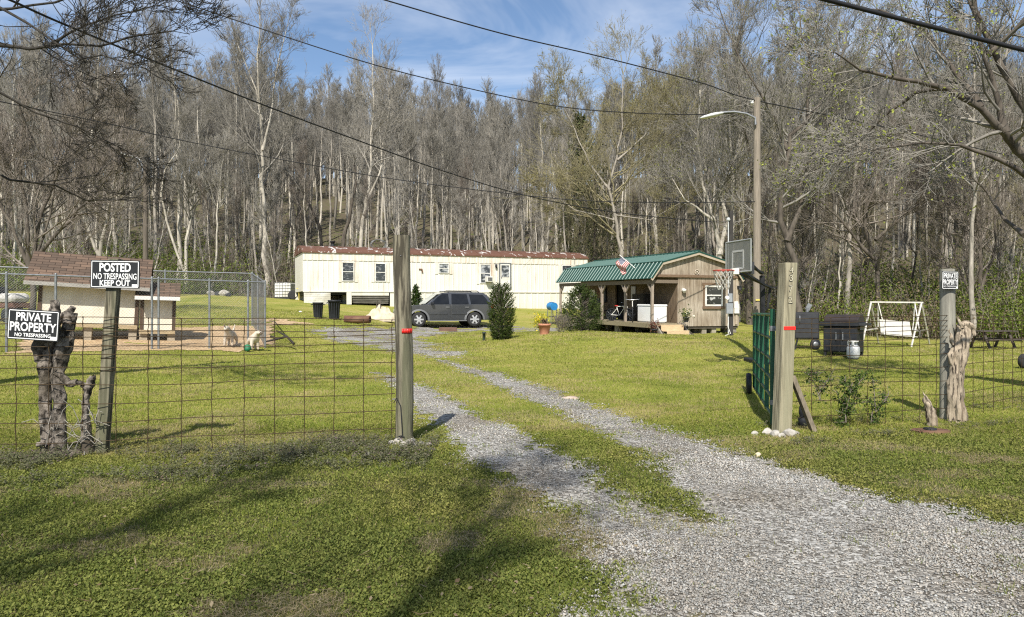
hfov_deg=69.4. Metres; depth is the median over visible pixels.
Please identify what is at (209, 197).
bare sapling
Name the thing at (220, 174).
bare tree
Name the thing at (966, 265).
bare tree
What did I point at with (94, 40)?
bare tree
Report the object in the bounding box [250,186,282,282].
bare sapling
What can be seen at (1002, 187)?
bare tree
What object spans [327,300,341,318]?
rubbish bin
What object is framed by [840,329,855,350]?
door
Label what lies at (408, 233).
bare tree
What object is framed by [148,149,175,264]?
bare tree
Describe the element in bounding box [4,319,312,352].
wood chip ground
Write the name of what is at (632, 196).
bare tree
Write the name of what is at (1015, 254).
bare sapling
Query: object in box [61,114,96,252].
bare tree
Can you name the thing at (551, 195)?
bare sapling
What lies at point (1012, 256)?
bare sapling
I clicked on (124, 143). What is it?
bare tree
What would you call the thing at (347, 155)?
bare tree
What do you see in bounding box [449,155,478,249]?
bare tree
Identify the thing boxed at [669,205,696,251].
bare tree
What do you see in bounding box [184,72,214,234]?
bare tree
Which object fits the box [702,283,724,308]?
window
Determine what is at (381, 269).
window
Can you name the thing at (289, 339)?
fallen branch
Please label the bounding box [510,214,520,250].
bare sapling
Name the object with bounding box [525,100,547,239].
bare tree
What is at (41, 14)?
overhead cable
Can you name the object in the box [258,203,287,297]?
bare tree
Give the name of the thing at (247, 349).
ball
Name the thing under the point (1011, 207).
bare sapling
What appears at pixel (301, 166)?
bare tree
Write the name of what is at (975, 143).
bare tree
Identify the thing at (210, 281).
chain link fence
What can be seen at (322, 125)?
bare tree
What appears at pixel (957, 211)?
bare sapling
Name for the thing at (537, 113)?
bare tree
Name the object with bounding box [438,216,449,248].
bare sapling
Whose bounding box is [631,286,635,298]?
porch window
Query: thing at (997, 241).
bare sapling
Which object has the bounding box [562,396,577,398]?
flat stone
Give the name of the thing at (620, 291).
doorway
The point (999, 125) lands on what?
overhanging tree
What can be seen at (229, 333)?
dog
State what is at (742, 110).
bare tree
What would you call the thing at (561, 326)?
dry shrub
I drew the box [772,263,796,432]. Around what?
gate post
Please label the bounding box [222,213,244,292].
bare sapling
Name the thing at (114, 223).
bare tree
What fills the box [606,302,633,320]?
bicycle
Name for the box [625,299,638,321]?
bicycle
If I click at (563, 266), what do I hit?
window
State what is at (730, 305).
service post
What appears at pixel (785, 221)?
bare tree
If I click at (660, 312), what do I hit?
freezer
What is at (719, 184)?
bare tree
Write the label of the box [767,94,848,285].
bare tree
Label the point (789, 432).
stone
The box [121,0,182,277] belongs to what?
bare tree
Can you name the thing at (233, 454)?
weeds
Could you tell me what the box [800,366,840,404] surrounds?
leafy shrub
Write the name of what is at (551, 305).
grill
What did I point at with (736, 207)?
bare tree
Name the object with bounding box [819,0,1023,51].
overhead cable
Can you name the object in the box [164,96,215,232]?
bare tree
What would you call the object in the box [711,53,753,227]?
bare tree
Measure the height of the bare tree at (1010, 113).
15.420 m
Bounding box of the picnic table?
[970,330,1023,348]
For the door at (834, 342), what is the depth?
18.58 m
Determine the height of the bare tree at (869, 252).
15.708 m
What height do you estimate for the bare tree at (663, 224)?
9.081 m
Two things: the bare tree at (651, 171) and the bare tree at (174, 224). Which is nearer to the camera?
the bare tree at (651, 171)
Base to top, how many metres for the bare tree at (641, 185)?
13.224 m
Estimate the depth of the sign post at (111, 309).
7.16 m
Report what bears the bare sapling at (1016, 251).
on the ground at (520, 320)
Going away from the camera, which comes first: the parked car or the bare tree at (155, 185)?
the parked car
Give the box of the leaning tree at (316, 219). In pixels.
[283,161,322,245]
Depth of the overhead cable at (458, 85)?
16.73 m
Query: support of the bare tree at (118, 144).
on the ground at (520, 320)
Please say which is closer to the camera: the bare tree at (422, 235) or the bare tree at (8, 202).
the bare tree at (8, 202)
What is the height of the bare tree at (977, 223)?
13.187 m
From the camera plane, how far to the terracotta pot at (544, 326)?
24.86 m
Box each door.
[499,263,510,288]
[796,313,817,337]
[824,329,838,350]
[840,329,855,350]
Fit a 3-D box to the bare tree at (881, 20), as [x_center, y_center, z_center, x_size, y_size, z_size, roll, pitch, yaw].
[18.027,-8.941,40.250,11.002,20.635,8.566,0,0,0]
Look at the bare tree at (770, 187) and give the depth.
57.34 m
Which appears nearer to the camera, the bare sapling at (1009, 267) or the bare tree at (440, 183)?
the bare sapling at (1009, 267)
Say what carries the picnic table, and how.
on the ground at (520, 320)
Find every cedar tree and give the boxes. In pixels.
[550,110,601,253]
[566,134,629,260]
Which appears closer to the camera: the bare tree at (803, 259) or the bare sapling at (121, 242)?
the bare tree at (803, 259)
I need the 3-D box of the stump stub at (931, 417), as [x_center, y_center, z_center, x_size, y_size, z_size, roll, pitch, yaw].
[5.014,1.242,8.845,0.203,0.498,0.130,0,0,0]
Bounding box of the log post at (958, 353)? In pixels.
[946,315,975,422]
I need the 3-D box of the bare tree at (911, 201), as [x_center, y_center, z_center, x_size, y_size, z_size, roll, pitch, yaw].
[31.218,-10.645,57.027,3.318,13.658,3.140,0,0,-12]
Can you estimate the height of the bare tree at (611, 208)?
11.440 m
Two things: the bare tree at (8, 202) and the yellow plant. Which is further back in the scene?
the bare tree at (8, 202)
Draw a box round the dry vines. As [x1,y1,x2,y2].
[22,399,109,454]
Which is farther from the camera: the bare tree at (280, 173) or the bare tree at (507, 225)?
the bare tree at (280, 173)
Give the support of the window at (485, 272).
in the trailer home
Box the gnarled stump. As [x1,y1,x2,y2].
[31,299,95,457]
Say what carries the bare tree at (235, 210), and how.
on the ground at (520, 320)
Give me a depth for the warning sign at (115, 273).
7.13 m
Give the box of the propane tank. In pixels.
[846,341,859,358]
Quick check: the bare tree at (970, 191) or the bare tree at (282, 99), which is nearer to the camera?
the bare tree at (970, 191)
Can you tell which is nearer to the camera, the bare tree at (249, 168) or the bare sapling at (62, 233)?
the bare sapling at (62, 233)
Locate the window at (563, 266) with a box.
[559,264,574,275]
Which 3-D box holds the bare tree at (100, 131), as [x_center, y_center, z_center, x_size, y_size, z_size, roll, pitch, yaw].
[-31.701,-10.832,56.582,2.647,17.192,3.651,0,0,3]
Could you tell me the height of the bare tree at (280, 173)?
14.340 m
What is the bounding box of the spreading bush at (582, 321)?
[559,282,606,331]
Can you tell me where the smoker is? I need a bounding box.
[794,303,820,349]
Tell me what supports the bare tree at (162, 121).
on the ground at (520, 320)
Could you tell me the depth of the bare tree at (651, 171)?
62.83 m
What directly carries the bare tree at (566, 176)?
on the ground at (520, 320)
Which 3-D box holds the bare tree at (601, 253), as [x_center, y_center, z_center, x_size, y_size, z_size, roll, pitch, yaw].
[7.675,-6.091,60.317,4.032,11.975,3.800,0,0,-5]
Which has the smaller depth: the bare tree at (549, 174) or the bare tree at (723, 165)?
the bare tree at (723, 165)
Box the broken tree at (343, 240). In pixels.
[341,141,368,246]
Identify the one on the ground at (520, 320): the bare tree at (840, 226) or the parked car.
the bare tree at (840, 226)
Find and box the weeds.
[0,398,1023,490]
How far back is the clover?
4.75 m
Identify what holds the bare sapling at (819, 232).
on the ground at (520, 320)
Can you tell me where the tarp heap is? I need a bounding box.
[366,299,394,320]
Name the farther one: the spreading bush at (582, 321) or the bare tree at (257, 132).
the bare tree at (257, 132)
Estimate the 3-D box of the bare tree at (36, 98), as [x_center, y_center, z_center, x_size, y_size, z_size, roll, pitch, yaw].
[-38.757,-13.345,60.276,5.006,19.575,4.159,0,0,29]
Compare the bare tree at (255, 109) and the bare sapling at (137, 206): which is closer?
the bare sapling at (137, 206)
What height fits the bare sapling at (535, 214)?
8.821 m
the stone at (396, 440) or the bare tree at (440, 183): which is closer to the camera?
the stone at (396, 440)
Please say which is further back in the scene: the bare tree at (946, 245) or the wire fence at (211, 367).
the bare tree at (946, 245)
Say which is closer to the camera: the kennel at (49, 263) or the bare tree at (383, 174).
the kennel at (49, 263)
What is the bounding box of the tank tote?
[274,282,294,298]
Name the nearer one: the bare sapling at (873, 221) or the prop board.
the prop board
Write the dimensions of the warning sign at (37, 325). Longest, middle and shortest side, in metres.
0.486 x 0.288 x 0.012 m
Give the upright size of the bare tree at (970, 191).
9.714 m
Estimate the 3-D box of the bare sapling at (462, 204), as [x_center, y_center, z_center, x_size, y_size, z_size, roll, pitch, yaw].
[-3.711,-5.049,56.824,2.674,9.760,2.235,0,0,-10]
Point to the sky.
(470, 54)
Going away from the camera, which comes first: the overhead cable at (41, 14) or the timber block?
the overhead cable at (41, 14)
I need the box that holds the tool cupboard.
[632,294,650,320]
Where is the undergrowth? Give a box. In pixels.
[0,220,1023,341]
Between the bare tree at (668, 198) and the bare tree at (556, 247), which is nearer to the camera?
the bare tree at (668, 198)
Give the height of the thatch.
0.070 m
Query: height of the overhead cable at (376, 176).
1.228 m
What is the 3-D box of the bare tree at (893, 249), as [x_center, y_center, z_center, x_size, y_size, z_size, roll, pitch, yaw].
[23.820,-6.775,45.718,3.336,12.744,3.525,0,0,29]
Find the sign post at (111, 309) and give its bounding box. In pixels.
[95,259,122,453]
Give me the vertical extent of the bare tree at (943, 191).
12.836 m
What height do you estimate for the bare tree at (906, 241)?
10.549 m
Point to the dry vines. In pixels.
(95, 421)
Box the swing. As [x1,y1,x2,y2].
[864,301,929,346]
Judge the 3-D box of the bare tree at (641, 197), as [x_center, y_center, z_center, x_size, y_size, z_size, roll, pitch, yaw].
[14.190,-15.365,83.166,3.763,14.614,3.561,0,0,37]
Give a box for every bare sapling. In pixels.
[0,154,22,272]
[5,182,33,252]
[11,145,43,281]
[32,148,72,252]
[38,175,71,251]
[60,137,105,255]
[97,139,141,257]
[112,190,136,257]
[121,148,152,255]
[129,173,157,255]
[148,155,186,275]
[184,184,210,286]
[193,166,213,273]
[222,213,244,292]
[225,184,252,274]
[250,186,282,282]
[252,182,280,272]
[351,210,359,246]
[395,156,429,248]
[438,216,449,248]
[451,205,469,249]
[452,178,477,249]
[472,196,494,249]
[504,199,522,250]
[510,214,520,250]
[525,198,542,251]
[527,220,537,249]
[534,203,556,251]
[538,178,561,251]
[573,196,592,261]
[579,240,586,254]
[649,184,678,253]
[721,192,736,237]
[744,169,776,286]
[761,193,782,295]
[777,178,811,290]
[799,211,831,308]
[804,163,838,281]
[814,150,862,314]
[828,176,865,309]
[852,179,886,279]
[935,115,990,292]
[982,198,1010,274]
[985,158,1021,280]
[985,171,1023,300]
[1000,194,1023,282]
[1005,192,1023,301]
[1007,180,1023,296]
[1011,160,1023,270]
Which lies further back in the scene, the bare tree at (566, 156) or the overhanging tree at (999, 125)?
the bare tree at (566, 156)
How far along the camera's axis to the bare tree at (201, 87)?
58.91 m
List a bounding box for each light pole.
[121,153,147,258]
[699,97,760,312]
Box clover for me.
[0,407,1023,616]
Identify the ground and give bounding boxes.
[0,174,1023,616]
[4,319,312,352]
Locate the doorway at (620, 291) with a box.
[618,280,623,319]
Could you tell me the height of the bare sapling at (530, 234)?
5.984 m
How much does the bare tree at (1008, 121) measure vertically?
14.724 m
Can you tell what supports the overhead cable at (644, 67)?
attached to the light pole at (757, 200)
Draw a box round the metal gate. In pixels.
[746,309,775,424]
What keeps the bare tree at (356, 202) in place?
on the ground at (520, 320)
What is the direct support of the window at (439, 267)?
in the trailer home
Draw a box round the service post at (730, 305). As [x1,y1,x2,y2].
[725,211,737,335]
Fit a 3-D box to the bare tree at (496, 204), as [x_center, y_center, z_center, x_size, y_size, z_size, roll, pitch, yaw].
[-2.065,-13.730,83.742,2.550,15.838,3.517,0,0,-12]
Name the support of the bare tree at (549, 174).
on the ground at (520, 320)
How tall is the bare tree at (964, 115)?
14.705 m
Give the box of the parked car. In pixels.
[393,290,493,326]
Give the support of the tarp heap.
on the ground at (520, 320)
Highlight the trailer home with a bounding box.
[294,239,588,308]
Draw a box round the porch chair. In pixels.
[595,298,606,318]
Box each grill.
[546,301,557,324]
[819,314,870,355]
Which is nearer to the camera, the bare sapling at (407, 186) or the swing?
the swing
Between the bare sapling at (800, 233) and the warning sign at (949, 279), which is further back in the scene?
the bare sapling at (800, 233)
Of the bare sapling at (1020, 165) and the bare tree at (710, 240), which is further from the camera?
the bare tree at (710, 240)
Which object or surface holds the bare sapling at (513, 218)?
on the ground at (520, 320)
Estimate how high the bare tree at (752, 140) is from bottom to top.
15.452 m
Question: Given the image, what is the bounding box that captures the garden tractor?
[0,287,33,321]
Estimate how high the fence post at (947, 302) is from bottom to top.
2.169 m
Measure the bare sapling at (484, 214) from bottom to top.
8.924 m
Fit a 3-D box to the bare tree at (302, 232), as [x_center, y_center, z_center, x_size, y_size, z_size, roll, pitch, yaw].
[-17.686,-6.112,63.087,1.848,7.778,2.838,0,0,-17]
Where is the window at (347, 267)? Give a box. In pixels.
[338,261,357,281]
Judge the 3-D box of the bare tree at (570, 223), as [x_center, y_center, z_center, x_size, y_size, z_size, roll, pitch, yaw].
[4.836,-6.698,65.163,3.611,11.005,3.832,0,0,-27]
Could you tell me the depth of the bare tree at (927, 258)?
39.70 m
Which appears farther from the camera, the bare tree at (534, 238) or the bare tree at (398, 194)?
the bare tree at (534, 238)
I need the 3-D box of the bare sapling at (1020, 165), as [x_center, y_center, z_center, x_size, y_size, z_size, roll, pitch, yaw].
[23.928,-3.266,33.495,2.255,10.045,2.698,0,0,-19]
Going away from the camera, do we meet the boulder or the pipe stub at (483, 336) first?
the pipe stub at (483, 336)
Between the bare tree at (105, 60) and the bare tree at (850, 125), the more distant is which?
the bare tree at (850, 125)
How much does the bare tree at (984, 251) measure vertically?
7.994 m
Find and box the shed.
[556,250,744,333]
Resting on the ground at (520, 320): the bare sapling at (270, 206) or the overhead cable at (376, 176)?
the bare sapling at (270, 206)
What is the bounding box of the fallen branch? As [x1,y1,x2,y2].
[266,330,294,344]
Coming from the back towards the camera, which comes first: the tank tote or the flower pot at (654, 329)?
the tank tote
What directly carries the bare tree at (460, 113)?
on the ground at (520, 320)
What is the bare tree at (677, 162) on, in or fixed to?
on the ground at (520, 320)
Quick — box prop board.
[793,375,817,432]
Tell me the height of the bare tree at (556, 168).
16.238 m
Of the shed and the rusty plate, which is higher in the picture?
the shed
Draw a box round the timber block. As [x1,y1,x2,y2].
[439,327,456,330]
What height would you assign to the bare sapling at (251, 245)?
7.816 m
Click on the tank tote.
(283, 290)
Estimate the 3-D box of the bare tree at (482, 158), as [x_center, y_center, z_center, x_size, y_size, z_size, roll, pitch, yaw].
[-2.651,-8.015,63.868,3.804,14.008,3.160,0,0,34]
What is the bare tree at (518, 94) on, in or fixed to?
on the ground at (520, 320)
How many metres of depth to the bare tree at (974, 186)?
33.96 m
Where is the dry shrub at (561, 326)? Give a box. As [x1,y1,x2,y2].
[548,308,576,331]
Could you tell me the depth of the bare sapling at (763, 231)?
46.96 m
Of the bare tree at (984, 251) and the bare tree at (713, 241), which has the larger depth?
the bare tree at (713, 241)
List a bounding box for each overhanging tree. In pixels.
[0,0,237,232]
[757,0,1023,237]
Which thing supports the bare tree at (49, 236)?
on the ground at (520, 320)
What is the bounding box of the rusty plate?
[911,427,950,433]
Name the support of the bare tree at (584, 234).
on the ground at (520, 320)
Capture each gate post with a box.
[393,235,413,440]
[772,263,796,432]
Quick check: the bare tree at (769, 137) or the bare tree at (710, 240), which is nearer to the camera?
the bare tree at (710, 240)
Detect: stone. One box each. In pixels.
[394,437,402,443]
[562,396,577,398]
[762,428,771,433]
[770,430,779,435]
[782,428,796,436]
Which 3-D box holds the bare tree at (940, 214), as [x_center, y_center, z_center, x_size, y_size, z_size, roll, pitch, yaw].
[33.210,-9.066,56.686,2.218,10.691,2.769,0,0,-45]
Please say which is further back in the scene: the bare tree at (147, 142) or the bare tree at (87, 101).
the bare tree at (147, 142)
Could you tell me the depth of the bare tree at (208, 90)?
74.07 m
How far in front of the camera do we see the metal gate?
10.05 m
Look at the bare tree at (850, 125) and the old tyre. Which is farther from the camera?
the bare tree at (850, 125)
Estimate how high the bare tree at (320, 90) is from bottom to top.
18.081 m
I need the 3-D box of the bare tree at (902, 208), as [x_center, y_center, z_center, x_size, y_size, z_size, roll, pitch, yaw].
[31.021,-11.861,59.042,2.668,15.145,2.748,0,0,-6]
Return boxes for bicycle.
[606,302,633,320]
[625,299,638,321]
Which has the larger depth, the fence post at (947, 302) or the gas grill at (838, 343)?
the gas grill at (838, 343)
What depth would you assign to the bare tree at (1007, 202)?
41.71 m
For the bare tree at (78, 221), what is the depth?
49.56 m
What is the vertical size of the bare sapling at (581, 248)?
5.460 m
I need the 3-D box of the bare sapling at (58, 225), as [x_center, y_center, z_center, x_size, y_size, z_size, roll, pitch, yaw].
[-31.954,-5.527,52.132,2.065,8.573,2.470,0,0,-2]
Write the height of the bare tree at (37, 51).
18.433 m
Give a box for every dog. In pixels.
[223,325,237,345]
[246,329,262,349]
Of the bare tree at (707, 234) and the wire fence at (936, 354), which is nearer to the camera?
the wire fence at (936, 354)
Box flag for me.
[616,255,634,274]
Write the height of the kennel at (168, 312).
1.862 m
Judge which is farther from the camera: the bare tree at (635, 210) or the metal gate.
the bare tree at (635, 210)
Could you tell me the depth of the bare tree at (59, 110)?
83.88 m
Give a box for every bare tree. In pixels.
[0,22,60,288]
[0,31,67,252]
[0,59,158,308]
[0,125,30,275]
[4,18,44,261]
[5,29,63,237]
[8,77,25,194]
[23,48,153,255]
[25,39,70,249]
[42,47,68,221]
[45,137,106,254]
[50,51,101,236]
[52,202,80,253]
[57,0,139,254]
[58,0,114,253]
[61,15,130,256]
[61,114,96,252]
[74,64,94,228]
[74,117,132,254]
[81,63,117,256]
[92,143,126,255]
[108,81,143,254]
[108,99,144,248]
[109,62,278,292]
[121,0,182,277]
[135,0,205,278]
[136,83,170,227]
[142,32,177,244]
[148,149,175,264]
[155,48,186,233]
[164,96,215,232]
[170,99,189,202]
[171,76,216,245]
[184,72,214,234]
[191,56,228,242]
[192,0,327,294]
[194,175,239,292]
[195,122,253,290]
[201,114,226,263]
[207,132,256,283]
[214,75,258,265]
[222,164,251,289]
[233,53,277,235]
[234,106,260,293]
[241,127,266,257]
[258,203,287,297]
[267,83,300,262]
[278,109,302,230]
[278,128,314,282]
[282,137,318,245]
[294,196,313,245]
[306,75,325,232]
[306,89,344,243]
[309,129,335,228]
[311,87,349,245]
[326,0,448,246]
[328,88,361,238]
[345,105,375,246]
[350,169,374,246]
[351,173,378,246]
[354,74,404,247]
[358,40,414,234]
[380,150,415,234]
[399,196,424,248]
[403,91,435,242]
[413,86,447,248]
[415,108,441,248]
[421,51,456,248]
[431,150,463,248]
[441,100,472,248]
[446,136,474,249]
[447,127,466,247]
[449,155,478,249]
[458,107,479,240]
[458,134,491,249]
[459,133,503,249]
[472,137,492,249]
[477,104,515,249]
[479,98,519,250]
[481,146,506,250]
[483,127,503,250]
[491,10,729,256]
[499,206,515,250]
[501,84,538,246]
[507,144,527,250]
[509,68,570,251]
[516,91,545,251]
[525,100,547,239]
[535,99,569,251]
[539,110,577,251]
[539,114,562,251]
[540,126,569,250]
[550,172,582,252]
[564,168,606,258]
[585,162,630,259]
[591,121,629,258]
[592,193,619,257]
[598,207,619,258]
[599,168,622,257]
[602,106,633,243]
[617,146,650,255]
[622,103,661,253]
[625,114,645,234]
[625,190,649,256]
[629,146,657,254]
[631,128,659,250]
[640,18,787,257]
[647,183,678,253]
[649,125,686,251]
[653,0,810,324]
[655,181,682,252]
[664,140,700,251]
[669,72,694,236]
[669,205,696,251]
[672,61,695,188]
[683,76,720,254]
[685,0,936,311]
[685,23,761,321]
[687,113,729,239]
[690,61,718,253]
[692,29,723,253]
[703,78,726,235]
[707,93,775,310]
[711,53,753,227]
[744,92,793,268]
[745,79,760,234]
[749,0,961,313]
[750,135,785,311]
[752,76,781,229]
[757,92,778,256]
[761,163,802,262]
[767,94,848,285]
[768,44,970,330]
[779,136,822,305]
[780,161,829,295]
[823,140,865,313]
[837,90,868,202]
[844,149,894,294]
[847,41,882,253]
[852,161,885,287]
[875,106,911,293]
[881,71,909,246]
[894,0,1023,341]
[894,118,935,301]
[894,128,944,304]
[899,94,986,334]
[901,73,1023,319]
[901,87,931,256]
[908,198,950,311]
[923,96,949,253]
[928,147,950,256]
[933,88,971,298]
[948,69,989,237]
[956,173,1005,298]
[959,69,993,276]
[961,133,986,250]
[984,106,1015,241]
[986,169,1019,300]
[988,66,1023,241]
[995,64,1017,218]
[996,142,1023,262]
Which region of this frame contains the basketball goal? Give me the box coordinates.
[713,238,775,364]
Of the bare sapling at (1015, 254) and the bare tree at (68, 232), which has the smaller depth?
the bare sapling at (1015, 254)
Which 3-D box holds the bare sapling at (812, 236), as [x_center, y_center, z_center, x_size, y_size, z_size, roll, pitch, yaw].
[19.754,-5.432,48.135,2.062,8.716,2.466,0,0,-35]
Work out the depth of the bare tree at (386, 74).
68.21 m
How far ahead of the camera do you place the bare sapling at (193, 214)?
54.34 m
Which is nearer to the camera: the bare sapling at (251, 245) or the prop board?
the prop board
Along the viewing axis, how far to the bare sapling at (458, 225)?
56.29 m
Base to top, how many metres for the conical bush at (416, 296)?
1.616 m
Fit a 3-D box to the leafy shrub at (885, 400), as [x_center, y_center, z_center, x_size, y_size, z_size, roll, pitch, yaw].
[4.425,1.108,8.913,0.356,0.709,0.416,0,0,22]
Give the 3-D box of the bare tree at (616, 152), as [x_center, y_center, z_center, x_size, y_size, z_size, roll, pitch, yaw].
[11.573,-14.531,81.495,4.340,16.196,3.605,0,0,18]
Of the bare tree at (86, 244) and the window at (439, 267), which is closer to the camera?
the window at (439, 267)
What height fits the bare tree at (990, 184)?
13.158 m
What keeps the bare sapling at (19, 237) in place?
on the ground at (520, 320)
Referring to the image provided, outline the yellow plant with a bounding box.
[528,310,549,330]
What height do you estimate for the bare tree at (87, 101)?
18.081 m
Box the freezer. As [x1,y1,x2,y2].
[637,304,666,322]
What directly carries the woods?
on the ground at (520, 320)
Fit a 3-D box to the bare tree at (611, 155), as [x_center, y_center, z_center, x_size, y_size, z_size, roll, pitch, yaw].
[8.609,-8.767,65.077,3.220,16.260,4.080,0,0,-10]
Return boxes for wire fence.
[0,316,394,452]
[792,314,1023,426]
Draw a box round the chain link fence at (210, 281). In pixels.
[0,266,265,351]
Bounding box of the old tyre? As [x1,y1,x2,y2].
[288,290,296,299]
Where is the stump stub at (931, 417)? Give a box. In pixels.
[922,392,937,426]
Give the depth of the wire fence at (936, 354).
9.15 m
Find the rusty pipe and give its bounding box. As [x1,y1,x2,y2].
[344,316,370,322]
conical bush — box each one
[411,283,423,304]
[486,281,516,339]
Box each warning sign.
[7,308,59,341]
[90,260,139,288]
[941,271,957,288]
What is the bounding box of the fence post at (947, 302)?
[939,269,955,419]
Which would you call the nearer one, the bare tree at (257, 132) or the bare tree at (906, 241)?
the bare tree at (906, 241)
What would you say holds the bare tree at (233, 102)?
on the ground at (520, 320)
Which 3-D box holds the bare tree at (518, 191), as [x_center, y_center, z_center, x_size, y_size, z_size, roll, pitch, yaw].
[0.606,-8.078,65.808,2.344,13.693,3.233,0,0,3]
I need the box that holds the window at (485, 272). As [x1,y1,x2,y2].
[477,263,493,283]
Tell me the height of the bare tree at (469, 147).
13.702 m
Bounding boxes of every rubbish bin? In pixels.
[311,302,324,317]
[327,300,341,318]
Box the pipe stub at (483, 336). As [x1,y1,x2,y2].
[482,332,485,340]
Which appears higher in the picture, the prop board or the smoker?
the smoker
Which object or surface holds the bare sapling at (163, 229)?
on the ground at (520, 320)
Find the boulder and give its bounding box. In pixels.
[219,290,228,295]
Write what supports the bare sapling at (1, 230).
on the ground at (520, 320)
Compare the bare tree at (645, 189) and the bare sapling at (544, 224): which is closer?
the bare sapling at (544, 224)
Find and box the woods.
[0,0,1023,292]
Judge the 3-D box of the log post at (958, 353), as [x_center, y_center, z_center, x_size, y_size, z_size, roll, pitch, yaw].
[5.659,0.774,9.361,0.349,1.385,0.246,0,0,-22]
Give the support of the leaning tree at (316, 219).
on the ground at (520, 320)
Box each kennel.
[23,251,152,339]
[135,282,180,340]
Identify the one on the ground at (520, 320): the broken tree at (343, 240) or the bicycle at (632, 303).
the broken tree at (343, 240)
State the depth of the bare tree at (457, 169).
80.71 m
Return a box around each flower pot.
[647,318,661,333]
[678,304,694,321]
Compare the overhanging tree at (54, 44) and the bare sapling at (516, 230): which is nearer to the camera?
the overhanging tree at (54, 44)
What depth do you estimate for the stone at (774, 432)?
8.09 m
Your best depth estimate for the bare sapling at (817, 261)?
42.32 m
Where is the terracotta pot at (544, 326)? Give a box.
[538,317,550,334]
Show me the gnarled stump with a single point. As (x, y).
(57, 393)
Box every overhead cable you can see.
[0,101,754,202]
[8,0,712,221]
[175,0,752,114]
[384,0,1014,156]
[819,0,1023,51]
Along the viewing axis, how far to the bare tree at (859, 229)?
42.56 m
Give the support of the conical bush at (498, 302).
on the ground at (520, 320)
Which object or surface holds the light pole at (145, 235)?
on the ground at (520, 320)
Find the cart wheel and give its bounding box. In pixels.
[1017,354,1023,367]
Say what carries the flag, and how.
attached to the shed
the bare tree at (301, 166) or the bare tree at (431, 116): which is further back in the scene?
the bare tree at (431, 116)
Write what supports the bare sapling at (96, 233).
on the ground at (520, 320)
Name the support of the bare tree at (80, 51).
on the ground at (520, 320)
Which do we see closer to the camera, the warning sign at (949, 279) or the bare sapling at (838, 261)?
the warning sign at (949, 279)
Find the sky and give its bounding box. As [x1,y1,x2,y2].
[0,0,1023,191]
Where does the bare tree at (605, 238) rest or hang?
on the ground at (520, 320)
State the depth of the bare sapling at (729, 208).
51.62 m
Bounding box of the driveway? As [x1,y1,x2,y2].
[305,325,1023,616]
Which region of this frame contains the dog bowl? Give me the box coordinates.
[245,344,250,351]
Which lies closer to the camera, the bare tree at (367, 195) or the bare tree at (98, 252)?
the bare tree at (98, 252)
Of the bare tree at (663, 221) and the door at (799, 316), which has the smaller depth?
the door at (799, 316)
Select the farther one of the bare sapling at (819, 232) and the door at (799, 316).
the bare sapling at (819, 232)
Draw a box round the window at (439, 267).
[435,262,452,273]
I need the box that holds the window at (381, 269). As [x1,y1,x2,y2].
[371,262,389,281]
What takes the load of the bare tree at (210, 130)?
on the ground at (520, 320)
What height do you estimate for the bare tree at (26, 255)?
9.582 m
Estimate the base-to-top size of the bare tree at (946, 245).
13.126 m
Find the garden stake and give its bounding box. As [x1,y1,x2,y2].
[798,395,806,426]
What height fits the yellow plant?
0.884 m
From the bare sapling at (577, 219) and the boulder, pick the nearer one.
the boulder
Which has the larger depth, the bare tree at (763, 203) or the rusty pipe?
the bare tree at (763, 203)
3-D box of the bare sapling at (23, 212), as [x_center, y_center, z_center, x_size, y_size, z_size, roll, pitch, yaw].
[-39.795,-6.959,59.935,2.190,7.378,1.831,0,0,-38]
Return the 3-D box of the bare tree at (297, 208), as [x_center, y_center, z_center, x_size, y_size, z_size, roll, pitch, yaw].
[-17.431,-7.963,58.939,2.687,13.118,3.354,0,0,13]
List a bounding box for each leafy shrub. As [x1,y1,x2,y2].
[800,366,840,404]
[827,367,874,427]
[862,372,894,423]
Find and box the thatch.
[1,410,1022,616]
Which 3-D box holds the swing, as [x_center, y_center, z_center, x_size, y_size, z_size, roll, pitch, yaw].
[16.826,0.685,32.344,1.943,1.993,4.234,0,0,39]
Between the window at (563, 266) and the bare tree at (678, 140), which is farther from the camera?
the bare tree at (678, 140)
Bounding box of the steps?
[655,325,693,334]
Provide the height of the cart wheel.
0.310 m
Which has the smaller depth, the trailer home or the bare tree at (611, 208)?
the trailer home

